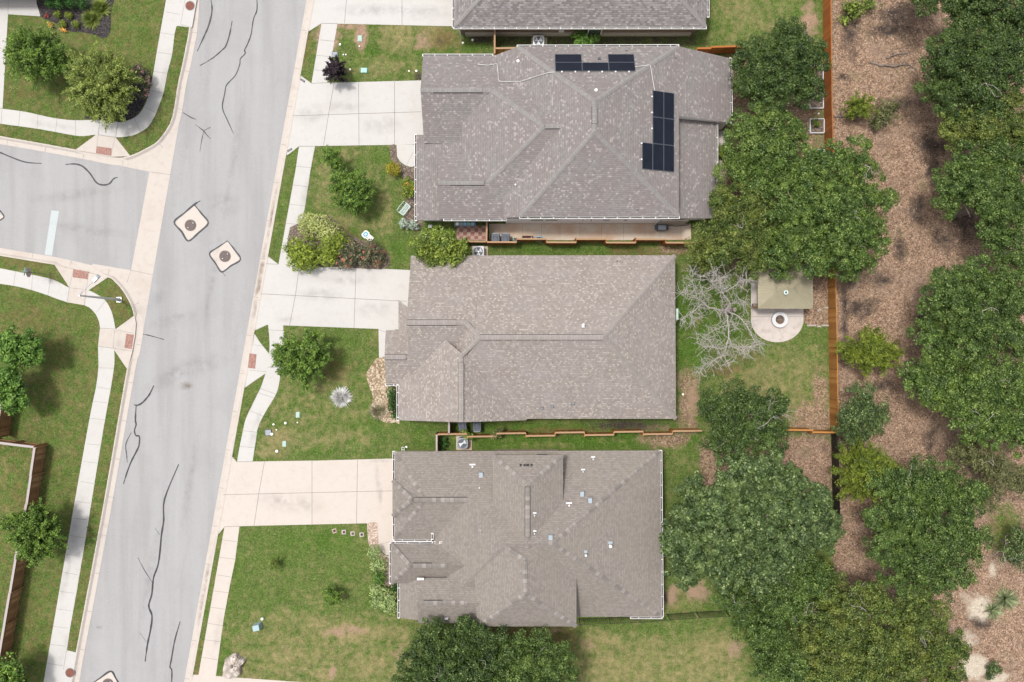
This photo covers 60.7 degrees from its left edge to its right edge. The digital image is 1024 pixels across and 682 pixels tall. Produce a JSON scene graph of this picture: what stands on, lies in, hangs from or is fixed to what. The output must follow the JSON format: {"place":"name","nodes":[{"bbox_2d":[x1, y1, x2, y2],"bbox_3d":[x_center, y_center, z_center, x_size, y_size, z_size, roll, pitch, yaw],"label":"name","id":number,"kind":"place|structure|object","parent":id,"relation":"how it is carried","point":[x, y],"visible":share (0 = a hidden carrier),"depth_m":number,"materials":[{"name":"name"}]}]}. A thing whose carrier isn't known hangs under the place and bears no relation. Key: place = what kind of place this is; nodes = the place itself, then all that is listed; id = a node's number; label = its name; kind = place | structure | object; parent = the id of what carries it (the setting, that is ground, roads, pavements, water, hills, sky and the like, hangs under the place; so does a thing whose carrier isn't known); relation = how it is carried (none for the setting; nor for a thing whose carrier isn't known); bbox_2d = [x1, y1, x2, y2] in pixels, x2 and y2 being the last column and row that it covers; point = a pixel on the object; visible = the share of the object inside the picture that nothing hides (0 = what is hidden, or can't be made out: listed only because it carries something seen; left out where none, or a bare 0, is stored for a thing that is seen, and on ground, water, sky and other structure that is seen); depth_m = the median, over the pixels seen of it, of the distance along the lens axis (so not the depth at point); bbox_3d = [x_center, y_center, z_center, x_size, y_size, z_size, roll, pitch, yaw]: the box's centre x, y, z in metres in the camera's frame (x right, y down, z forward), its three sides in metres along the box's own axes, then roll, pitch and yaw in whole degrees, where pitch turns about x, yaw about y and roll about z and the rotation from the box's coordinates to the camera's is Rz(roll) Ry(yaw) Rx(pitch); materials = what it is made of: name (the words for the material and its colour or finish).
{"place":"outdoors","nodes":[
{"label":"outdoors","id":0,"kind":"place"},
{"bbox_2d":[0,268,114,681],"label":"pavement","id":1,"kind":"structure","parent":0,"point":[100,308],"depth_m":69.85,"materials":[{"name":"concrete"}]},
{"bbox_2d":[0,0,183,136],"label":"pavement","id":2,"kind":"structure","parent":0,"point":[141,120],"depth_m":69.85,"materials":[{"name":"concrete"}]},
{"bbox_2d":[0,0,305,681],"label":"road","id":3,"kind":"structure","parent":0,"point":[197,317],"depth_m":70.00,"materials":[{"name":"asphalt"}]},
{"bbox_2d":[45,210,58,255],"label":"stop line","id":4,"kind":"object","parent":3,"relation":"on","point":[51,233],"visible":1,"depth_m":70.00,"materials":[{"name":"paint"}]},
{"bbox_2d":[0,206,239,681],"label":"road patch","id":5,"kind":"object","parent":3,"relation":"on","point":[194,214],"visible":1,"depth_m":70.00,"materials":[{"name":"concrete"}]},
{"bbox_2d":[0,1,257,681],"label":"road crack seal","id":6,"kind":"object","parent":3,"relation":"on","point":[185,238],"visible":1,"depth_m":69.99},
{"bbox_2d":[92,125,178,322],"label":"cross gutter","id":7,"kind":"object","parent":3,"relation":"on","point":[138,276],"visible":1,"depth_m":70.00,"materials":[{"name":"concrete"}]},
{"bbox_2d":[197,527,238,681],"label":"pavement","id":8,"kind":"structure","parent":0,"point":[212,641],"depth_m":69.85,"materials":[{"name":"concrete"}]},
{"bbox_2d":[192,674,291,681],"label":"driveway","id":9,"kind":"structure","parent":0,"point":[217,679],"depth_m":69.85,"materials":[{"name":"concrete"}]},
{"bbox_2d":[237,325,283,461],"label":"pavement","id":10,"kind":"structure","parent":0,"point":[265,396],"depth_m":69.85,"materials":[{"name":"concrete"}]},
{"bbox_2d":[279,146,314,264],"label":"pavement","id":11,"kind":"structure","parent":0,"point":[296,209],"depth_m":69.85,"materials":[{"name":"concrete"}]},
{"bbox_2d":[219,457,391,532],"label":"driveway","id":12,"kind":"structure","parent":0,"point":[262,493],"depth_m":69.84,"materials":[{"name":"concrete"}]},
{"bbox_2d":[312,23,336,82],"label":"pavement","id":13,"kind":"structure","parent":0,"point":[326,42],"depth_m":69.85,"materials":[{"name":"concrete"}]},
{"bbox_2d":[255,257,409,329],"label":"driveway","id":14,"kind":"structure","parent":0,"point":[343,298],"depth_m":69.84,"materials":[{"name":"concrete"}]},
{"bbox_2d":[287,76,422,154],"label":"driveway","id":15,"kind":"structure","parent":0,"point":[362,113],"depth_m":69.84,"materials":[{"name":"concrete"}]},
{"bbox_2d":[309,0,451,31],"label":"driveway","id":16,"kind":"structure","parent":0,"point":[412,12],"depth_m":69.84,"materials":[{"name":"concrete"}]},
{"bbox_2d":[0,0,1023,681],"bbox_3d":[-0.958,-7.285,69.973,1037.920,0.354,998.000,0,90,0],"label":"ground","id":17,"kind":"structure","parent":0,"point":[926,430],"depth_m":69.86,"materials":[{"name":"plant"}]},
{"bbox_2d":[0,404,12,436],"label":"wooden fence","id":18,"kind":"object","parent":17,"relation":"on","point":[5,427],"visible":0.59,"depth_m":68.96,"materials":[{"name":"brown wood"}]},
{"bbox_2d":[0,650,28,681],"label":"street tree","id":19,"kind":"object","parent":17,"relation":"on","point":[9,672],"visible":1,"depth_m":66.54,"materials":[{"name":"green plant"}]},
{"bbox_2d":[0,366,30,415],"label":"street tree","id":20,"kind":"object","parent":17,"relation":"on","point":[13,387],"visible":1,"depth_m":66.20,"materials":[{"name":"green plant"}]},
{"bbox_2d":[0,0,39,107],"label":"footpath","id":21,"kind":"structure","parent":17,"relation":"on","point":[22,7],"depth_m":69.85,"materials":[{"name":"concrete"}]},
{"bbox_2d":[0,322,45,372],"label":"street tree","id":22,"kind":"object","parent":17,"relation":"on","point":[16,351],"visible":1,"depth_m":66.15,"materials":[{"name":"green plant"}]},
{"bbox_2d":[0,444,47,662],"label":"wooden fence","id":23,"kind":"object","parent":17,"relation":"on","point":[18,570],"visible":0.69,"depth_m":68.84,"materials":[{"name":"brown wood"}]},
{"bbox_2d":[0,496,68,567],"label":"street tree","id":24,"kind":"object","parent":17,"relation":"on","point":[31,538],"visible":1,"depth_m":66.11,"materials":[{"name":"green plant"}]},
{"bbox_2d":[0,22,71,92],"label":"crape myrtle","id":25,"kind":"object","parent":17,"relation":"on","point":[29,53],"visible":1,"depth_m":66.55,"materials":[{"name":"green plant"}]},
{"bbox_2d":[61,650,76,681],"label":"drain inlet top","id":26,"kind":"object","parent":17,"relation":"on","point":[69,659],"visible":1,"depth_m":69.84,"materials":[{"name":"concrete"}]},
{"bbox_2d":[0,248,143,681],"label":"kerb","id":27,"kind":"structure","parent":17,"relation":"on","point":[119,280],"depth_m":69.98,"materials":[{"name":"concrete"}]},
{"bbox_2d":[36,0,113,37],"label":"mulch bed","id":28,"kind":"object","parent":17,"relation":"on","point":[102,27],"visible":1,"depth_m":69.83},
{"bbox_2d":[42,0,89,9],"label":"clipped hedge","id":29,"kind":"object","parent":28,"relation":"on","point":[83,4],"visible":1,"depth_m":68.85,"materials":[{"name":"green plant"}]},
{"bbox_2d":[55,265,107,304],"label":"kerb ramp","id":30,"kind":"structure","parent":17,"relation":"on","point":[77,286],"depth_m":69.84,"materials":[{"name":"concrete"}]},
{"bbox_2d":[0,0,198,164],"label":"kerb","id":31,"kind":"structure","parent":17,"relation":"on","point":[162,141],"depth_m":69.98,"materials":[{"name":"concrete"}]},
{"bbox_2d":[76,129,129,156],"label":"kerb ramp","id":32,"kind":"structure","parent":17,"relation":"on","point":[113,143],"depth_m":69.85,"materials":[{"name":"concrete"}]},
{"bbox_2d":[61,40,145,131],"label":"crape myrtle","id":33,"kind":"object","parent":17,"relation":"on","point":[100,88],"visible":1,"depth_m":66.25,"materials":[{"name":"green plant"}]},
{"bbox_2d":[98,315,136,369],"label":"kerb ramp","id":34,"kind":"structure","parent":17,"relation":"on","point":[114,339],"depth_m":69.84,"materials":[{"name":"concrete"}]},
{"bbox_2d":[73,146,255,368],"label":"tactile paving","id":35,"kind":"structure","parent":34,"relation":"on","point":[84,275],"depth_m":69.83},
{"bbox_2d":[85,70,150,121],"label":"mulch bed","id":36,"kind":"object","parent":17,"relation":"on","point":[134,107],"visible":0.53,"depth_m":69.83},
{"bbox_2d":[132,62,152,98],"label":"rose bush","id":37,"kind":"object","parent":17,"relation":"on","point":[145,85],"visible":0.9,"depth_m":68.83,"materials":[{"name":"green plant"}]},
{"bbox_2d":[177,0,196,27],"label":"drain inlet top","id":38,"kind":"object","parent":17,"relation":"on","point":[186,18],"visible":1,"depth_m":69.84,"materials":[{"name":"concrete"}]},
{"bbox_2d":[222,652,245,678],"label":"boulder","id":39,"kind":"object","parent":17,"relation":"on","point":[233,663],"visible":1,"depth_m":69.37,"materials":[{"name":"stone"}]},
{"bbox_2d":[184,0,313,681],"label":"kerb","id":40,"kind":"structure","parent":17,"relation":"on","point":[250,334],"depth_m":69.98,"materials":[{"name":"concrete"}]},
{"bbox_2d":[245,334,268,386],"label":"kerb ramp","id":41,"kind":"structure","parent":17,"relation":"on","point":[262,356],"depth_m":69.85,"materials":[{"name":"concrete"}]},
{"bbox_2d":[270,328,333,391],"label":"lawn tree","id":42,"kind":"object","parent":17,"relation":"on","point":[299,360],"visible":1,"depth_m":66.66,"materials":[{"name":"green plant"}]},
{"bbox_2d":[320,584,343,608],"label":"lawn shrub","id":43,"kind":"object","parent":17,"relation":"on","point":[333,595],"visible":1,"depth_m":68.20,"materials":[{"name":"green plant"}]},
{"bbox_2d":[320,144,346,174],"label":"lawn tree","id":44,"kind":"object","parent":17,"relation":"on","point":[332,159],"visible":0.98,"depth_m":67.72,"materials":[{"name":"green plant"}]},
{"bbox_2d":[322,54,347,83],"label":"plum shrub","id":45,"kind":"object","parent":17,"relation":"on","point":[335,69],"visible":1,"depth_m":67.87,"materials":[{"name":"purple plant"}]},
{"bbox_2d":[287,215,389,268],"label":"planting bed","id":46,"kind":"object","parent":17,"relation":"on","point":[293,232],"visible":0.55,"depth_m":69.84,"materials":[{"name":"soil"}]},
{"bbox_2d":[281,231,323,273],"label":"yellow green shrub","id":47,"kind":"object","parent":46,"relation":"on","point":[306,255],"visible":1,"depth_m":68.21,"materials":[{"name":"green plant"}]},
{"bbox_2d":[296,211,343,240],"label":"variegated shrub","id":48,"kind":"object","parent":46,"relation":"on","point":[310,223],"visible":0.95,"depth_m":68.52,"materials":[{"name":"green plant"}]},
{"bbox_2d":[317,231,349,266],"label":"yellow green shrub","id":49,"kind":"object","parent":46,"relation":"on","point":[330,253],"visible":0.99,"depth_m":68.31,"materials":[{"name":"green plant"}]},
{"bbox_2d":[333,238,387,269],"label":"rose bush","id":50,"kind":"object","parent":46,"relation":"on","point":[353,252],"visible":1,"depth_m":68.66,"materials":[{"name":"green plant"}]},
{"bbox_2d":[329,386,352,407],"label":"spiky plant","id":51,"kind":"object","parent":17,"relation":"on","point":[339,396],"visible":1,"depth_m":69.51,"materials":[{"name":"plant"}]},
{"bbox_2d":[328,167,376,217],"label":"lawn tree","id":52,"kind":"object","parent":17,"relation":"on","point":[354,197],"visible":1,"depth_m":66.89,"materials":[{"name":"green plant"}]},
{"bbox_2d":[367,522,397,587],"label":"gravel bed","id":53,"kind":"object","parent":17,"relation":"on","point":[372,529],"visible":0.54,"depth_m":69.84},
{"bbox_2d":[367,356,399,423],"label":"wood chip bed","id":54,"kind":"object","parent":17,"relation":"on","point":[376,379],"visible":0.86,"depth_m":69.84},
{"bbox_2d":[377,523,393,554],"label":"footpath","id":55,"kind":"structure","parent":17,"relation":"on","point":[384,534],"depth_m":69.85,"materials":[{"name":"concrete"}]},
{"bbox_2d":[396,145,414,166],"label":"footpath","id":56,"kind":"structure","parent":17,"relation":"on","point":[406,155],"depth_m":69.85,"materials":[{"name":"concrete"}]},
{"bbox_2d":[390,144,422,230],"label":"planting bed","id":57,"kind":"object","parent":17,"relation":"on","point":[409,214],"visible":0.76,"depth_m":69.84,"materials":[{"name":"soil"}]},
{"bbox_2d":[0,0,834,681],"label":"grass","id":58,"kind":"structure","parent":17,"relation":"on","point":[366,392],"depth_m":69.84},
{"bbox_2d":[408,224,471,268],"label":"side yard tree","id":59,"kind":"object","parent":17,"relation":"on","point":[425,247],"visible":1,"depth_m":66.23,"materials":[{"name":"green plant"}]},
{"bbox_2d":[390,614,517,681],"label":"oak tree","id":60,"kind":"object","parent":17,"relation":"on","point":[447,657],"visible":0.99,"depth_m":63.86,"materials":[{"name":"green plant"}]},
{"bbox_2d":[456,226,487,239],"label":"paver patio","id":61,"kind":"structure","parent":17,"relation":"on","point":[475,233],"depth_m":69.84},
{"bbox_2d":[389,449,663,627],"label":"house","id":62,"kind":"structure","parent":17,"relation":"on","point":[530,538],"depth_m":65.64,"materials":[{"name":"grey"}]},
{"bbox_2d":[385,254,677,421],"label":"house","id":63,"kind":"structure","parent":17,"relation":"on","point":[478,338],"depth_m":65.64,"materials":[{"name":"beige"}]},
{"bbox_2d":[491,625,580,681],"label":"oak tree","id":64,"kind":"object","parent":17,"relation":"on","point":[541,661],"visible":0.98,"depth_m":64.12,"materials":[{"name":"green plant"}]},
{"bbox_2d":[437,428,701,437],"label":"wooden fence","id":65,"kind":"object","parent":17,"relation":"on","point":[670,431],"visible":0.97,"depth_m":68.41,"materials":[{"name":"brown wood"}]},
{"bbox_2d":[415,44,732,224],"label":"house","id":66,"kind":"structure","parent":17,"relation":"on","point":[559,147],"depth_m":64.98,"materials":[{"name":"grey"}]},
{"bbox_2d":[555,54,635,72],"bbox_3d":[6.066,-20.333,64.061,5.822,1.023,1.642,0,90,0],"label":"solar array","id":67,"kind":"object","parent":66,"relation":"on","point":[575,63],"visible":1,"depth_m":63.96,"materials":[{"name":"black glass"}]},
{"bbox_2d":[641,90,673,171],"bbox_3d":[10.690,-15.441,64.248,2.642,1.231,5.821,0,90,0],"label":"solar array","id":68,"kind":"object","parent":66,"relation":"on","point":[658,155],"visible":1,"depth_m":64.35,"materials":[{"name":"black glass"}]},
{"bbox_2d":[452,0,708,39],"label":"house","id":69,"kind":"structure","parent":17,"relation":"on","point":[594,17],"depth_m":66.80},
{"bbox_2d":[570,29,600,44],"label":"bush","id":70,"kind":"object","parent":17,"relation":"on","point":[582,37],"visible":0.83,"depth_m":68.59,"materials":[{"name":"green plant"}]},
{"bbox_2d":[487,237,695,245],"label":"wooden fence","id":71,"kind":"object","parent":17,"relation":"on","point":[634,240],"visible":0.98,"depth_m":68.44,"materials":[{"name":"orange wood"}]},
{"bbox_2d":[576,610,729,625],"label":"iron fence","id":72,"kind":"object","parent":17,"relation":"on","point":[655,619],"visible":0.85,"depth_m":68.88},
{"bbox_2d":[668,263,766,378],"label":"dead tree","id":73,"kind":"object","parent":17,"relation":"on","point":[726,310],"visible":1,"depth_m":65.31,"materials":[{"name":"wood"}]},
{"bbox_2d":[696,45,742,53],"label":"wooden fence","id":74,"kind":"object","parent":17,"relation":"on","point":[720,49],"visible":0.68,"depth_m":68.69,"materials":[{"name":"orange wood"}]},
{"bbox_2d":[683,176,782,281],"bbox_3d":[17.007,-8.191,66.753,6.738,6.413,8.482,29,90,0],"label":"oak tree","id":75,"kind":"object","parent":17,"relation":"on","point":[712,249],"visible":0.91,"depth_m":64.63,"materials":[{"name":"green plant"}]},
{"bbox_2d":[694,377,795,462],"bbox_3d":[17.242,6.076,66.442,7.527,7.036,6.834,0,90,0],"label":"oak tree","id":76,"kind":"object","parent":17,"relation":"on","point":[755,431],"visible":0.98,"depth_m":64.08,"materials":[{"name":"green plant"}]},
{"bbox_2d":[658,447,846,601],"bbox_3d":[17.531,13.409,65.508,13.785,8.903,11.413,0,90,0],"label":"oak tree","id":77,"kind":"object","parent":17,"relation":"on","point":[756,548],"visible":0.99,"depth_m":62.86,"materials":[{"name":"green plant"}]},
{"bbox_2d":[711,98,810,200],"bbox_3d":[18.643,-14.232,66.575,7.676,6.770,7.788,0,90,0],"label":"oak tree","id":78,"kind":"object","parent":17,"relation":"on","point":[769,157],"visible":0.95,"depth_m":64.36,"materials":[{"name":"green plant"}]},
{"bbox_2d":[711,554,835,681],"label":"oak tree","id":79,"kind":"object","parent":17,"relation":"on","point":[797,593],"visible":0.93,"depth_m":63.53,"materials":[{"name":"green plant"}]},
{"bbox_2d":[728,15,832,114],"bbox_3d":[19.907,-20.506,66.336,7.688,7.248,7.737,0,90,0],"label":"oak tree","id":80,"kind":"object","parent":17,"relation":"on","point":[782,60],"visible":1,"depth_m":64.12,"materials":[{"name":"green plant"}]},
{"bbox_2d":[754,134,899,283],"bbox_3d":[22.986,-9.676,65.686,10.858,8.548,10.844,0,90,0],"label":"oak tree","id":81,"kind":"object","parent":17,"relation":"on","point":[813,237],"visible":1,"depth_m":63.36,"materials":[{"name":"green plant"}]},
{"bbox_2d":[823,0,833,151],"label":"wooden fence","id":82,"kind":"object","parent":17,"relation":"on","point":[828,103],"visible":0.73,"depth_m":68.81,"materials":[{"name":"red wood"}]},
{"bbox_2d":[827,174,839,431],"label":"wooden fence","id":83,"kind":"object","parent":17,"relation":"on","point":[833,389],"visible":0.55,"depth_m":68.90,"materials":[{"name":"brown wood"}]},
{"bbox_2d":[831,433,840,534],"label":"iron fence","id":84,"kind":"object","parent":17,"relation":"on","point":[836,490],"visible":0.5,"depth_m":69.08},
{"bbox_2d":[787,558,900,681],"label":"oak tree","id":85,"kind":"object","parent":17,"relation":"on","point":[848,651],"visible":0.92,"depth_m":63.18,"materials":[{"name":"green plant"}]},
{"bbox_2d":[832,0,882,26],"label":"scrub shrub","id":86,"kind":"object","parent":17,"relation":"on","point":[851,8],"visible":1,"depth_m":68.98,"materials":[{"name":"green plant"}]},
{"bbox_2d":[839,88,880,119],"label":"cedar shrub","id":87,"kind":"object","parent":17,"relation":"on","point":[860,107],"visible":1,"depth_m":68.05,"materials":[{"name":"green plant"}]},
{"bbox_2d":[831,380,892,451],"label":"cedar tree","id":88,"kind":"object","parent":17,"relation":"on","point":[870,415],"visible":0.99,"depth_m":65.85,"materials":[{"name":"green plant"}]},
{"bbox_2d":[829,433,904,505],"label":"cedar tree","id":89,"kind":"object","parent":17,"relation":"on","point":[864,460],"visible":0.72,"depth_m":65.63,"materials":[{"name":"green plant"}]},
{"bbox_2d":[834,323,906,380],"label":"cedar tree","id":90,"kind":"object","parent":17,"relation":"on","point":[868,350],"visible":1,"depth_m":66.53,"materials":[{"name":"green plant"}]},
{"bbox_2d":[866,94,903,129],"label":"cedar shrub","id":91,"kind":"object","parent":17,"relation":"on","point":[877,124],"visible":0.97,"depth_m":68.64,"materials":[{"name":"green plant"}]},
{"bbox_2d":[783,0,1023,681],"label":"leaf litter","id":92,"kind":"object","parent":17,"relation":"on","point":[904,323],"visible":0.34,"depth_m":69.78,"materials":[{"name":"brown plant"}]},
{"bbox_2d":[866,581,972,681],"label":"oak tree","id":93,"kind":"object","parent":17,"relation":"on","point":[943,652],"visible":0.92,"depth_m":63.52,"materials":[{"name":"green plant"}]},
{"bbox_2d":[859,453,995,604],"bbox_3d":[30.500,13.728,65.601,10.184,8.718,11.188,0,90,0],"label":"oak tree","id":94,"kind":"object","parent":17,"relation":"on","point":[919,508],"visible":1,"depth_m":63.23,"materials":[{"name":"green plant"}]},
{"bbox_2d":[895,328,1023,458],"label":"oak tree","id":95,"kind":"object","parent":17,"relation":"on","point":[977,411],"visible":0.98,"depth_m":63.47,"materials":[{"name":"green plant"}]},
{"bbox_2d":[905,252,1023,372],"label":"oak tree","id":96,"kind":"object","parent":17,"relation":"on","point":[956,307],"visible":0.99,"depth_m":63.12,"materials":[{"name":"green plant"}]},
{"bbox_2d":[909,0,1023,53],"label":"oak tree","id":97,"kind":"object","parent":17,"relation":"on","point":[975,11],"visible":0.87,"depth_m":63.57,"materials":[{"name":"green plant"}]},
{"bbox_2d":[913,18,1023,128],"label":"oak tree","id":98,"kind":"object","parent":17,"relation":"on","point":[952,58],"visible":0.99,"depth_m":63.43,"materials":[{"name":"green plant"}]},
{"bbox_2d":[930,135,1023,282],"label":"oak tree","id":99,"kind":"object","parent":17,"relation":"on","point":[978,190],"visible":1,"depth_m":63.79,"materials":[{"name":"green plant"}]},
{"bbox_2d":[936,83,1023,156],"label":"oak tree","id":100,"kind":"object","parent":17,"relation":"on","point":[952,130],"visible":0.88,"depth_m":64.09,"materials":[{"name":"green plant"}]},
{"bbox_2d":[943,430,1023,513],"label":"scrub tree","id":101,"kind":"object","parent":17,"relation":"on","point":[973,455],"visible":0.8,"depth_m":65.76,"materials":[{"name":"green plant"}]},
{"bbox_2d":[989,585,1022,611],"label":"yucca plant","id":102,"kind":"object","parent":17,"relation":"on","point":[1008,599],"visible":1,"depth_m":69.56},
{"bbox_2d":[990,522,1023,572],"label":"scrub tree","id":103,"kind":"object","parent":17,"relation":"on","point":[1012,554],"visible":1,"depth_m":67.29,"materials":[{"name":"green plant"}]},
{"bbox_2d":[489,224,690,239],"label":"side path","id":104,"kind":"structure","parent":0,"point":[606,231],"depth_m":69.83,"materials":[{"name":"concrete"}]},
{"bbox_2d":[751,269,802,341],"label":"patio","id":105,"kind":"structure","parent":0,"point":[766,329],"depth_m":69.83,"materials":[{"name":"concrete"}]},
{"bbox_2d":[750,264,812,308],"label":"pavilion","id":106,"kind":"structure","parent":105,"relation":"on","point":[797,293],"depth_m":66.97,"materials":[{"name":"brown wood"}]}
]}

